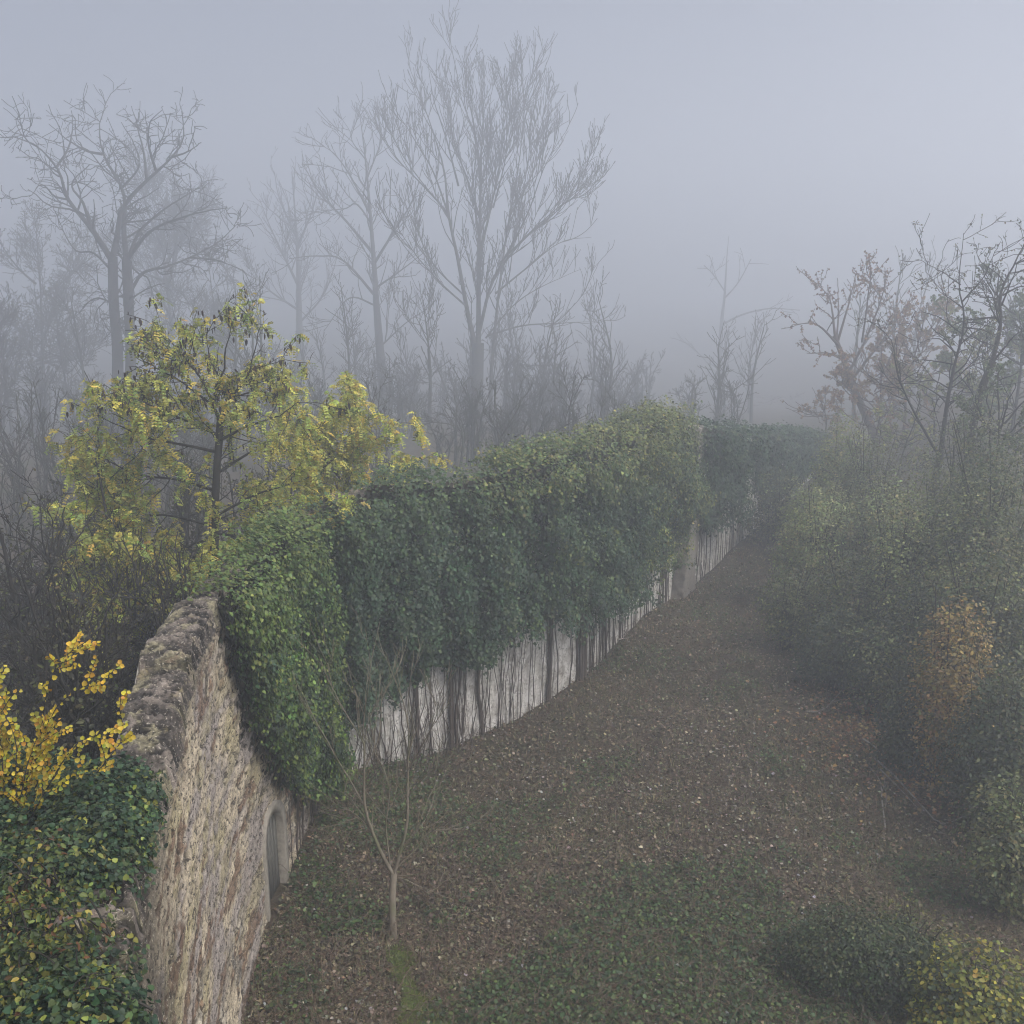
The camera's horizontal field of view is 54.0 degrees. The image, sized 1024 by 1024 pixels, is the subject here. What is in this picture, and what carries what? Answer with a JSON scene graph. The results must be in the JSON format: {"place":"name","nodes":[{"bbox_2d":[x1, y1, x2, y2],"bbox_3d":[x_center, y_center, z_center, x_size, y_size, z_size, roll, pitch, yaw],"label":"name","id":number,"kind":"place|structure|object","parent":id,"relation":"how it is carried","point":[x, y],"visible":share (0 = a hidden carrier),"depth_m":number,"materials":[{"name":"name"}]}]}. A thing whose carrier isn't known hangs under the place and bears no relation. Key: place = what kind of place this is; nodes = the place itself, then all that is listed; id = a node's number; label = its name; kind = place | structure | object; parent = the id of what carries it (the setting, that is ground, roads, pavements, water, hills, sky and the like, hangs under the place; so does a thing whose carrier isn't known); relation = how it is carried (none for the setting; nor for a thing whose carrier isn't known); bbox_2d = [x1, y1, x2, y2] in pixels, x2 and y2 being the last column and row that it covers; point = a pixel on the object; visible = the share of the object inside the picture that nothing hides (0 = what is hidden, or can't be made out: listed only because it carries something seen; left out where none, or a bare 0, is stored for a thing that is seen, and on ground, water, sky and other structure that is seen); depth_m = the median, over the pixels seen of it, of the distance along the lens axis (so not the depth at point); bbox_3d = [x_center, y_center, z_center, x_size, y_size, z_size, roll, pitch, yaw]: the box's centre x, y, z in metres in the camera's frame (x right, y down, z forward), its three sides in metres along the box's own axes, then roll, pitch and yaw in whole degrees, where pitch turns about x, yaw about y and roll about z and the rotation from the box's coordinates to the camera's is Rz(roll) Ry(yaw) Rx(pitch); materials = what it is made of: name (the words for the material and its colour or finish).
{"place":"outdoors","nodes":[
{"label":"outdoors","id":0,"kind":"place"},
{"bbox_2d":[0,298,1023,1023],"bbox_3d":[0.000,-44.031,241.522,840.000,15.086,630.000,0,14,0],"label":"ground","id":1,"kind":"structure","parent":0,"point":[646,326],"depth_m":79.30,"materials":[{"name":"soil"}]},
{"bbox_2d":[0,282,41,410],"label":"foggy tree","id":2,"kind":"object","parent":1,"relation":"on","point":[6,322],"visible":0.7,"depth_m":93.90,"materials":[{"name":"grey plant"}]},
{"bbox_2d":[2,284,105,429],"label":"foggy tree","id":3,"kind":"object","parent":1,"relation":"on","point":[65,364],"visible":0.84,"depth_m":106.30,"materials":[{"name":"grey plant"}]},
{"bbox_2d":[0,495,126,714],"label":"thicket shrub","id":4,"kind":"object","parent":1,"relation":"on","point":[17,548],"visible":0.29,"depth_m":25.45,"materials":[{"name":"brown plant"}]},
{"bbox_2d":[0,618,127,759],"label":"thicket shrub","id":5,"kind":"object","parent":1,"relation":"on","point":[78,699],"visible":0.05,"depth_m":13.57,"materials":[{"name":"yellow plant"}]},
{"bbox_2d":[0,631,135,824],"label":"yellow shrub","id":6,"kind":"object","parent":1,"relation":"on","point":[35,754],"visible":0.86,"depth_m":9.08,"materials":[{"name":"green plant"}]},
{"bbox_2d":[0,572,136,767],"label":"thicket shrub","id":7,"kind":"object","parent":1,"relation":"on","point":[64,616],"visible":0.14,"depth_m":13.48,"materials":[{"name":"brown plant"}]},
{"bbox_2d":[0,198,137,427],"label":"foggy tree","id":8,"kind":"object","parent":1,"relation":"on","point":[57,288],"visible":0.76,"depth_m":114.28,"materials":[{"name":"grey plant"}]},
{"bbox_2d":[3,618,135,764],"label":"thicket shrub","id":9,"kind":"object","parent":1,"relation":"on","point":[93,745],"visible":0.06,"depth_m":13.83,"materials":[{"name":"yellow plant"}]},
{"bbox_2d":[0,467,140,743],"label":"thicket shrub","id":10,"kind":"object","parent":1,"relation":"on","point":[26,608],"visible":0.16,"depth_m":19.56,"materials":[{"name":"brown plant"}]},
{"bbox_2d":[0,475,145,644],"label":"thicket shrub","id":11,"kind":"object","parent":1,"relation":"on","point":[41,549],"visible":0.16,"depth_m":27.11,"materials":[{"name":"brown plant"}]},
{"bbox_2d":[0,549,151,766],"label":"thicket shrub","id":12,"kind":"object","parent":1,"relation":"on","point":[21,671],"visible":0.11,"depth_m":16.31,"materials":[{"name":"brown plant"}]},
{"bbox_2d":[10,586,143,765],"bbox_3d":[-6.840,4.434,17.003,2.864,7.030,2.463,-11,18,-38],"label":"thicket shrub","id":13,"kind":"object","parent":1,"relation":"on","point":[111,723],"visible":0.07,"depth_m":16.29,"materials":[{"name":"brown plant"}]},
{"bbox_2d":[0,824,153,1023],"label":"mixed bush","id":14,"kind":"object","parent":1,"relation":"on","point":[32,938],"visible":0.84,"depth_m":7.06,"materials":[{"name":"green plant"}]},
{"bbox_2d":[0,533,157,755],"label":"thicket shrub","id":15,"kind":"object","parent":1,"relation":"on","point":[57,591],"visible":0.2,"depth_m":17.79,"materials":[{"name":"brown plant"}]},
{"bbox_2d":[22,476,180,632],"bbox_3d":[-10.832,1.885,28.508,5.835,6.324,4.310,0,14,0],"label":"thicket shrub","id":16,"kind":"object","parent":1,"relation":"on","point":[92,537],"visible":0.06,"depth_m":27.75,"materials":[{"name":"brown plant"}]},
{"bbox_2d":[19,416,189,721],"bbox_3d":[-8.315,2.338,21.967,3.682,8.914,4.768,0,14,0],"label":"yellow tree","id":17,"kind":"object","parent":1,"relation":"on","point":[97,543],"visible":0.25,"depth_m":21.27,"materials":[{"name":"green plant"}]},
{"bbox_2d":[56,507,174,712],"bbox_3d":[-8.164,3.366,21.438,3.002,7.156,3.151,9,16,32],"label":"thicket shrub","id":18,"kind":"object","parent":1,"relation":"on","point":[112,590],"visible":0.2,"depth_m":20.70,"materials":[{"name":"brown plant"}]},
{"bbox_2d":[0,75,259,436],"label":"bare tree","id":19,"kind":"object","parent":1,"relation":"on","point":[118,324],"visible":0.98,"depth_m":83.81,"materials":[{"name":"grey plant"}]},
{"bbox_2d":[98,519,204,696],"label":"thicket shrub","id":20,"kind":"object","parent":1,"relation":"on","point":[157,624],"visible":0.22,"depth_m":19.48,"materials":[{"name":"brown plant"}]},
{"bbox_2d":[76,128,247,421],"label":"foggy tree","id":21,"kind":"object","parent":1,"relation":"on","point":[162,244],"visible":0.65,"depth_m":127.86,"materials":[{"name":"grey plant"}]},
{"bbox_2d":[101,440,240,573],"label":"thicket shrub","id":22,"kind":"object","parent":1,"relation":"on","point":[184,509],"visible":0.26,"depth_m":29.07,"materials":[{"name":"brown plant"}]},
{"bbox_2d":[151,528,222,620],"bbox_3d":[-6.617,3.657,21.480,3.103,6.423,3.372,0,14,0],"label":"yellow tree","id":23,"kind":"object","parent":1,"relation":"on","point":[210,544],"visible":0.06,"depth_m":21.01,"materials":[{"name":"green plant"}]},
{"bbox_2d":[44,283,370,595],"bbox_3d":[-6.645,0.794,22.404,7.173,11.508,4.693,0,14,0],"label":"yellow tree","id":24,"kind":"object","parent":1,"relation":"on","point":[297,450],"visible":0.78,"depth_m":21.64,"materials":[{"name":"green plant"}]},
{"bbox_2d":[171,236,285,411],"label":"foggy tree","id":25,"kind":"object","parent":1,"relation":"on","point":[214,306],"visible":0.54,"depth_m":118.57,"materials":[{"name":"grey plant"}]},
{"bbox_2d":[171,448,297,559],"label":"thicket shrub","id":26,"kind":"object","parent":1,"relation":"on","point":[236,494],"visible":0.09,"depth_m":29.76,"materials":[{"name":"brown plant"}]},
{"bbox_2d":[220,146,342,397],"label":"bare tree","id":27,"kind":"object","parent":1,"relation":"on","point":[298,278],"visible":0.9,"depth_m":162.72,"materials":[{"name":"grey plant"}]},
{"bbox_2d":[219,452,356,560],"bbox_3d":[-5.447,2.150,25.784,4.455,7.180,3.067,3,14,13],"label":"yellow tree","id":28,"kind":"object","parent":1,"relation":"on","point":[228,542],"visible":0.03,"depth_m":25.29,"materials":[{"name":"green plant"}]},
{"bbox_2d":[237,456,396,513],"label":"thicket shrub","id":29,"kind":"object","parent":1,"relation":"on","point":[283,484],"visible":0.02,"depth_m":30.82,"materials":[{"name":"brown plant"}]},
{"bbox_2d":[248,367,451,508],"bbox_3d":[-4.318,0.813,26.846,5.406,9.491,4.514,0,14,0],"label":"yellow tree","id":30,"kind":"object","parent":1,"relation":"on","point":[358,435],"visible":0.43,"depth_m":25.51,"materials":[{"name":"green plant"}]},
{"bbox_2d":[309,383,398,425],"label":"tree","id":31,"kind":"object","parent":1,"relation":"on","point":[368,397],"visible":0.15,"depth_m":96.62,"materials":[{"name":"grey plant"}]},
{"bbox_2d":[42,413,676,1023],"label":"stone wall","id":32,"kind":"structure","parent":1,"relation":"on","point":[222,861],"depth_m":14.44,"materials":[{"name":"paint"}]},
{"bbox_2d":[0,741,172,1023],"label":"ivy bush","id":33,"kind":"object","parent":32,"relation":"attached to","point":[117,812],"visible":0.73,"depth_m":8.31,"materials":[{"name":"green plant"}]},
{"bbox_2d":[175,495,362,870],"bbox_3d":[-4.096,3.610,19.366,2.125,7.835,7.474,0,14,0],"label":"ivy creeper","id":34,"kind":"object","parent":32,"relation":"attached to","point":[265,622],"visible":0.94,"depth_m":18.20,"materials":[{"name":"green plant"}]},
{"bbox_2d":[267,814,279,900],"bbox_3d":[-4.582,6.543,18.828,0.074,2.032,0.912,2,14,7],"label":"door","id":35,"kind":"structure","parent":32,"relation":"in","point":[272,848],"depth_m":19.02,"materials":[{"name":"wood"}]},
{"bbox_2d":[242,451,514,819],"bbox_3d":[-2.985,2.691,23.380,2.608,7.768,7.152,12,19,41],"label":"ivy creeper","id":36,"kind":"object","parent":32,"relation":"attached to","point":[364,560],"visible":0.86,"depth_m":23.41,"materials":[{"name":"green plant"}]},
{"bbox_2d":[450,425,667,736],"bbox_3d":[1.904,1.506,28.118,3.170,7.778,8.738,10,17,35],"label":"ivy creeper","id":37,"kind":"object","parent":32,"relation":"attached to","point":[552,582],"visible":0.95,"depth_m":26.69,"materials":[{"name":"green plant"}]},
{"bbox_2d":[563,391,725,666],"bbox_3d":[4.684,0.250,32.768,3.298,7.869,8.927,7,15,25],"label":"ivy creeper","id":38,"kind":"object","parent":32,"relation":"attached to","point":[670,448],"visible":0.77,"depth_m":32.70,"materials":[{"name":"green plant"}]},
{"bbox_2d":[271,82,461,415],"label":"bare tree","id":39,"kind":"object","parent":1,"relation":"on","point":[375,293],"visible":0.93,"depth_m":122.78,"materials":[{"name":"grey plant"}]},
{"bbox_2d":[329,679,423,788],"bbox_3d":[-3.722,5.085,22.807,3.411,2.595,1.148,0,14,0],"label":"brushwood","id":40,"kind":"object","parent":1,"relation":"on","point":[367,743],"visible":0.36,"depth_m":22.99,"materials":[{"name":"brown plant"}]},
{"bbox_2d":[0,338,758,550],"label":"undergrowth","id":41,"kind":"object","parent":1,"relation":"on","point":[538,411],"visible":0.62,"depth_m":64.26,"materials":[{"name":"grey plant"}]},
{"bbox_2d":[291,605,499,939],"bbox_3d":[-1.881,4.543,17.761,3.558,7.071,2.647,-7,15,-25],"label":"bare sapling","id":42,"kind":"object","parent":1,"relation":"on","point":[392,896],"visible":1,"depth_m":17.84,"materials":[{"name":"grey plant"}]},
{"bbox_2d":[353,354,455,420],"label":"tree","id":43,"kind":"object","parent":1,"relation":"on","point":[424,374],"visible":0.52,"depth_m":112.00,"materials":[{"name":"grey plant"}]},
{"bbox_2d":[356,679,486,779],"bbox_3d":[-2.848,5.228,24.005,4.599,2.342,0.968,-1,14,-5],"label":"brushwood","id":44,"kind":"object","parent":1,"relation":"on","point":[419,737],"visible":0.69,"depth_m":24.11,"materials":[{"name":"brown plant"}]},
{"bbox_2d":[383,941,461,1023],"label":"moss","id":45,"kind":"object","parent":1,"relation":"on","point":[411,1005],"visible":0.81,"depth_m":16.91,"materials":[{"name":"green plant"}]},
{"bbox_2d":[405,396,464,429],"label":"tree","id":46,"kind":"object","parent":1,"relation":"on","point":[437,419],"visible":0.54,"depth_m":87.18,"materials":[{"name":"grey plant"}]},
{"bbox_2d":[422,696,479,760],"bbox_3d":[-1.508,5.272,25.196,1.433,1.888,1.424,0,14,0],"label":"brushwood","id":47,"kind":"object","parent":1,"relation":"on","point":[449,730],"visible":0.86,"depth_m":25.07,"materials":[{"name":"brown plant"}]},
{"bbox_2d":[354,0,625,422],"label":"bare tree","id":48,"kind":"object","parent":1,"relation":"on","point":[477,358],"visible":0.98,"depth_m":99.86,"materials":[{"name":"grey plant"}]},
{"bbox_2d":[0,229,1023,442],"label":"distant woods","id":49,"kind":"object","parent":1,"relation":"on","point":[356,350],"visible":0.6,"depth_m":96.04,"materials":[{"name":"grey plant"}]},
{"bbox_2d":[540,352,600,391],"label":"tree","id":50,"kind":"object","parent":1,"relation":"on","point":[587,367],"visible":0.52,"depth_m":178.61,"materials":[{"name":"grey plant"}]},
{"bbox_2d":[241,414,1023,1023],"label":"leaf litter","id":51,"kind":"object","parent":1,"relation":"on","point":[856,750],"visible":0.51,"depth_m":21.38,"materials":[{"name":"brown plant"}]},
{"bbox_2d":[251,493,1023,1023],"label":"ground cover","id":52,"kind":"object","parent":1,"relation":"on","point":[575,995],"visible":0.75,"depth_m":18.35,"materials":[{"name":"green plant"}]},
{"bbox_2d":[671,425,703,599],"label":"stone pier","id":53,"kind":"structure","parent":1,"relation":"on","point":[683,579],"depth_m":37.07,"materials":[{"name":"grey stone"}]},
{"bbox_2d":[672,237,799,390],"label":"bare tree","id":54,"kind":"object","parent":1,"relation":"on","point":[721,323],"visible":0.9,"depth_m":179.32,"materials":[{"name":"grey plant"}]},
{"bbox_2d":[695,433,831,583],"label":"stone wall","id":55,"kind":"structure","parent":1,"relation":"on","point":[713,548],"depth_m":40.73,"materials":[{"name":"paint"}]},
{"bbox_2d":[684,414,772,584],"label":"ivy creeper","id":56,"kind":"object","parent":55,"relation":"attached to","point":[722,457],"visible":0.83,"depth_m":38.70,"materials":[{"name":"green plant"}]},
{"bbox_2d":[738,419,832,534],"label":"ivy creeper","id":57,"kind":"object","parent":55,"relation":"attached to","point":[792,446],"visible":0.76,"depth_m":48.69,"materials":[{"name":"green plant"}]},
{"bbox_2d":[740,463,810,544],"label":"bank bush","id":58,"kind":"object","parent":1,"relation":"on","point":[768,514],"visible":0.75,"depth_m":42.95,"materials":[{"name":"green plant"}]},
{"bbox_2d":[747,559,834,651],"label":"bank bush","id":59,"kind":"object","parent":1,"relation":"on","point":[796,614],"visible":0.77,"depth_m":31.30,"materials":[{"name":"green plant"}]},
{"bbox_2d":[763,474,865,605],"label":"bank bush","id":60,"kind":"object","parent":1,"relation":"on","point":[793,545],"visible":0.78,"depth_m":34.97,"materials":[{"name":"green plant"}]},
{"bbox_2d":[782,385,864,444],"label":"misty tree","id":61,"kind":"object","parent":1,"relation":"on","point":[825,390],"visible":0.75,"depth_m":66.68,"materials":[{"name":"grey plant"}]},
{"bbox_2d":[784,601,878,695],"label":"bank bush","id":62,"kind":"object","parent":1,"relation":"on","point":[826,664],"visible":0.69,"depth_m":28.04,"materials":[{"name":"green plant"}]},
{"bbox_2d":[802,408,870,550],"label":"bank bush","id":63,"kind":"object","parent":1,"relation":"on","point":[827,462],"visible":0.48,"depth_m":40.43,"materials":[{"name":"green plant"}]},
{"bbox_2d":[780,249,916,443],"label":"russet tree","id":64,"kind":"object","parent":1,"relation":"on","point":[835,338],"visible":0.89,"depth_m":64.98,"materials":[{"name":"brown plant"}]},
{"bbox_2d":[806,542,893,640],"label":"bank bush","id":65,"kind":"object","parent":1,"relation":"on","point":[838,586],"visible":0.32,"depth_m":29.67,"materials":[{"name":"green plant"}]},
{"bbox_2d":[766,890,954,1022],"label":"yellow tipped shrub","id":66,"kind":"object","parent":1,"relation":"on","point":[860,966],"visible":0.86,"depth_m":16.56,"materials":[{"name":"green plant"}]},
{"bbox_2d":[816,422,919,562],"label":"bank bush","id":67,"kind":"object","parent":1,"relation":"on","point":[861,477],"visible":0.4,"depth_m":38.60,"materials":[{"name":"green plant"}]},
{"bbox_2d":[823,337,927,462],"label":"misty tree","id":68,"kind":"object","parent":1,"relation":"on","point":[842,372],"visible":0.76,"depth_m":57.84,"materials":[{"name":"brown plant"}]},
{"bbox_2d":[871,768,885,829],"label":"fallen branch","id":69,"kind":"object","parent":1,"relation":"on","point":[882,800],"visible":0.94,"depth_m":22.88,"materials":[{"name":"brown wood"}]},
{"bbox_2d":[831,467,926,587],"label":"bank bush","id":70,"kind":"object","parent":1,"relation":"on","point":[859,527],"visible":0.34,"depth_m":33.92,"materials":[{"name":"green plant"}]},
{"bbox_2d":[833,613,930,723],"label":"bank bush","id":71,"kind":"object","parent":1,"relation":"on","point":[870,674],"visible":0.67,"depth_m":26.26,"materials":[{"name":"green plant"}]},
{"bbox_2d":[863,672,940,781],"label":"bank bush","id":72,"kind":"object","parent":1,"relation":"on","point":[899,731],"visible":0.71,"depth_m":23.70,"materials":[{"name":"green plant"}]},
{"bbox_2d":[851,485,958,641],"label":"bank bush","id":73,"kind":"object","parent":1,"relation":"on","point":[886,590],"visible":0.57,"depth_m":28.40,"materials":[{"name":"green plant"}]},
{"bbox_2d":[870,404,939,484],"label":"misty tree","id":74,"kind":"object","parent":1,"relation":"on","point":[895,427],"visible":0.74,"depth_m":48.09,"materials":[{"name":"brown plant"}]},
{"bbox_2d":[870,520,942,609],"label":"bank bush","id":75,"kind":"object","parent":1,"relation":"on","point":[911,549],"visible":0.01,"depth_m":30.18,"materials":[{"name":"green plant"}]},
{"bbox_2d":[858,284,971,428],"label":"misty tree","id":76,"kind":"object","parent":1,"relation":"on","point":[934,309],"visible":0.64,"depth_m":62.83,"materials":[{"name":"grey plant"}]},
{"bbox_2d":[866,891,966,969],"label":"yellow tipped shrub","id":77,"kind":"object","parent":1,"relation":"on","point":[927,922],"visible":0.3,"depth_m":17.56,"materials":[{"name":"green plant"}]},
{"bbox_2d":[874,758,976,825],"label":"fallen branch","id":78,"kind":"object","parent":1,"relation":"on","point":[902,784],"visible":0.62,"depth_m":23.05,"materials":[{"name":"brown wood"}]},
{"bbox_2d":[873,556,987,707],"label":"bank bush","id":79,"kind":"object","parent":1,"relation":"on","point":[906,616],"visible":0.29,"depth_m":26.24,"materials":[{"name":"green plant"}]},
{"bbox_2d":[847,213,1023,512],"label":"tree","id":80,"kind":"object","parent":1,"relation":"on","point":[946,402],"visible":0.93,"depth_m":37.02,"materials":[{"name":"grey plant"}]},
{"bbox_2d":[879,360,1005,446],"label":"misty tree","id":81,"kind":"object","parent":1,"relation":"on","point":[930,399],"visible":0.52,"depth_m":52.62,"materials":[{"name":"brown plant"}]},
{"bbox_2d":[899,577,1003,796],"bbox_3d":[10.088,4.008,23.042,2.216,5.075,2.366,0,14,0],"label":"bank bush","id":82,"kind":"object","parent":1,"relation":"on","point":[944,689],"visible":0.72,"depth_m":22.74,"materials":[{"name":"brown plant"}]},
{"bbox_2d":[890,456,1014,572],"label":"bank bush","id":83,"kind":"object","parent":1,"relation":"on","point":[928,511],"visible":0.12,"depth_m":30.82,"materials":[{"name":"green plant"}]},
{"bbox_2d":[888,305,1023,435],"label":"misty tree","id":84,"kind":"object","parent":1,"relation":"on","point":[992,341],"visible":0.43,"depth_m":55.40,"materials":[{"name":"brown plant"}]},
{"bbox_2d":[893,927,1023,1023],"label":"yellow tipped shrub","id":85,"kind":"object","parent":1,"relation":"on","point":[936,1010],"visible":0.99,"depth_m":15.35,"materials":[{"name":"green plant"}]},
{"bbox_2d":[901,465,1023,674],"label":"bank bush","id":86,"kind":"object","parent":1,"relation":"on","point":[944,557],"visible":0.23,"depth_m":26.68,"materials":[{"name":"green plant"}]},
{"bbox_2d":[907,527,1023,737],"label":"bank bush","id":87,"kind":"object","parent":1,"relation":"on","point":[1004,624],"visible":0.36,"depth_m":24.40,"materials":[{"name":"green plant"}]},
{"bbox_2d":[907,412,1023,670],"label":"bank bush","id":88,"kind":"object","parent":1,"relation":"on","point":[982,464],"visible":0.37,"depth_m":27.27,"materials":[{"name":"green plant"}]},
{"bbox_2d":[909,391,1023,565],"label":"bank bush","id":89,"kind":"object","parent":1,"relation":"on","point":[954,439],"visible":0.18,"depth_m":33.34,"materials":[{"name":"green plant"}]},
{"bbox_2d":[922,643,1023,834],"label":"bank bush","id":90,"kind":"object","parent":1,"relation":"on","point":[1000,754],"visible":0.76,"depth_m":21.02,"materials":[{"name":"green plant"}]},
{"bbox_2d":[933,445,1015,535],"bbox_3d":[15.019,0.422,33.773,3.401,5.459,3.351,9,17,32],"label":"misty tree","id":91,"kind":"object","parent":1,"relation":"on","point":[952,464],"visible":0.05,"depth_m":33.21,"materials":[{"name":"grey plant"}]},
{"bbox_2d":[930,252,1023,446],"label":"misty tree","id":92,"kind":"object","parent":1,"relation":"on","point":[1008,323],"visible":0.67,"depth_m":49.74,"materials":[{"name":"grey plant"}]},
{"bbox_2d":[936,359,1023,510],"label":"misty tree","id":93,"kind":"object","parent":1,"relation":"on","point":[963,403],"visible":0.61,"depth_m":34.01,"materials":[{"name":"grey plant"}]},
{"bbox_2d":[937,217,1023,493],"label":"tree","id":94,"kind":"object","parent":1,"relation":"on","point":[998,308],"visible":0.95,"depth_m":35.69,"materials":[{"name":"grey plant"}]},
{"bbox_2d":[947,769,1023,927],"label":"bank bush","id":95,"kind":"object","parent":1,"relation":"on","point":[1002,884],"visible":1,"depth_m":18.73,"materials":[{"name":"green plant"}]},
{"bbox_2d":[0,0,1023,304],"label":"sky","id":96,"kind":"structure","parent":0,"point":[812,136],"materials":[{"name":"grey"}]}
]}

